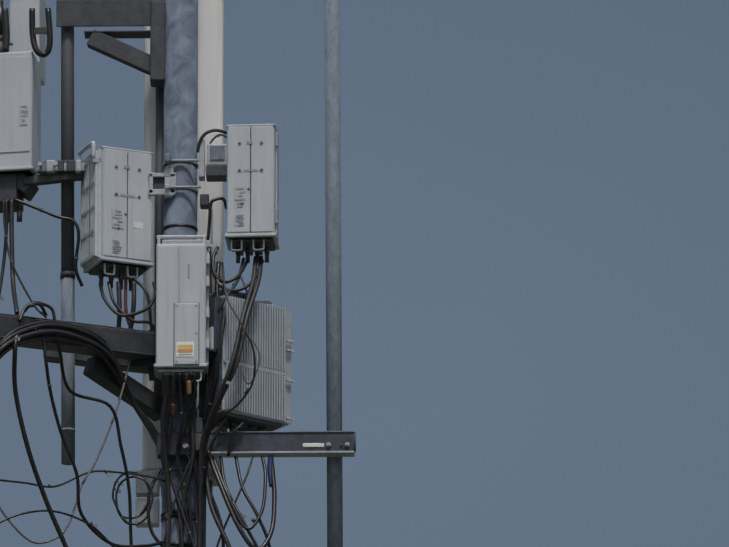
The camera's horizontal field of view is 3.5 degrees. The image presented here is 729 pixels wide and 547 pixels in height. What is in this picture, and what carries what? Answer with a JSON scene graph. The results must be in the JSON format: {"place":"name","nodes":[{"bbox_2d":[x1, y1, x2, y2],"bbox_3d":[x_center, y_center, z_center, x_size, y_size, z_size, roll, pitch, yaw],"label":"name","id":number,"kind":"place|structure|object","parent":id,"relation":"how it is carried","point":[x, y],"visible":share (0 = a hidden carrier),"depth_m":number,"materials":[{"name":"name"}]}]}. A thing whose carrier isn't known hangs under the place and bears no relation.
{"place":"outdoors","nodes":[
{"label":"outdoors","id":0,"kind":"place"},
{"bbox_2d":[0,0,728,546],"label":"sky","id":1,"kind":"structure","parent":0,"point":[535,193],"materials":[{"name":"blue"}]},
{"label":"ground","id":2,"kind":"structure","parent":0,"visible":0},
{"bbox_2d":[161,0,197,546],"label":"mast pole","id":3,"kind":"object","parent":2,"relation":"on","point":[181,92],"visible":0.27,"depth_m":40.04,"materials":[{"name":"grey metal"}]},
{"bbox_2d":[0,0,197,421],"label":"standoff arms","id":4,"kind":"object","parent":3,"relation":"attached to","point":[125,344],"visible":0.6,"depth_m":40.11},
{"bbox_2d":[60,27,74,464],"bbox_3d":[-0.990,-0.304,40.063,0.062,1.963,0.051,0,-18,1],"label":"pipe","id":5,"kind":"object","parent":4,"relation":"attached to","point":[67,275],"visible":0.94,"depth_m":39.98,"materials":[{"name":"metal"}]},
{"bbox_2d":[0,0,45,222],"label":"remote radio unit","id":6,"kind":"object","parent":5,"relation":"attached to","point":[22,72],"visible":0.83,"depth_m":40.07,"materials":[{"name":"paint"}]},
{"bbox_2d":[23,160,84,186],"bbox_3d":[-1.035,-0.341,40.014,0.194,0.098,0.127,8,-19,-22],"label":"clamp","id":7,"kind":"object","parent":6,"relation":"attached to","point":[55,172],"visible":1,"depth_m":40.00,"materials":[{"name":"metal"}]},
{"bbox_2d":[0,8,276,546],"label":"cables","id":8,"kind":"object","parent":4,"relation":"attached to","point":[43,331],"visible":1,"depth_m":39.59,"materials":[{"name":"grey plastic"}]},
{"bbox_2d":[135,0,223,527],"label":"panel antenna","id":9,"kind":"object","parent":3,"relation":"attached to","point":[210,64],"visible":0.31,"depth_m":40.17,"materials":[{"name":"grey"}]},
{"bbox_2d":[154,235,209,398],"bbox_3d":[-0.603,0.152,39.749,0.183,0.553,0.170,0,-18,1],"label":"remote radio unit","id":10,"kind":"object","parent":3,"relation":"attached to","point":[182,305],"visible":0.9,"depth_m":39.69,"materials":[{"name":"paint"}]},
{"bbox_2d":[148,140,226,231],"bbox_3d":[-0.586,-0.286,40.011,0.268,0.296,0.150,0,-18,1],"label":"pole clamp","id":11,"kind":"object","parent":3,"relation":"attached to","point":[163,184],"visible":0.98,"depth_m":39.97,"materials":[{"name":"metal"}]},
{"bbox_2d":[77,141,153,290],"bbox_3d":[-0.836,-0.183,39.984,0.220,0.480,0.181,7,-19,-22],"label":"remote radio unit","id":12,"kind":"object","parent":11,"relation":"attached to","point":[115,237],"visible":0.94,"depth_m":39.92,"materials":[{"name":"paint"}]},
{"bbox_2d":[225,124,279,262],"bbox_3d":[-0.372,-0.257,39.990,0.174,0.455,0.171,-1,-18,4],"label":"remote radio unit","id":13,"kind":"object","parent":11,"relation":"attached to","point":[252,188],"visible":1,"depth_m":39.92,"materials":[{"name":"paint"}]},
{"bbox_2d":[157,396,355,458],"bbox_3d":[-0.356,0.412,39.738,0.658,0.417,0.121,0,-18,1],"label":"crossarm","id":14,"kind":"object","parent":3,"relation":"attached to","point":[246,444],"visible":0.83,"depth_m":39.64,"materials":[{"name":"grey metal"}]},
{"bbox_2d":[199,289,293,431],"bbox_3d":[-0.402,0.314,39.791,0.320,0.487,0.147,13,-22,-34],"label":"remote radio unit","id":15,"kind":"object","parent":14,"relation":"on","point":[264,404],"visible":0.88,"depth_m":39.73,"materials":[{"name":"paint"}]},
{"bbox_2d":[324,0,342,546],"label":"pipe","id":16,"kind":"object","parent":14,"relation":"attached to","point":[333,277],"visible":1,"depth_m":39.88,"materials":[{"name":"grey metal"}]}
]}

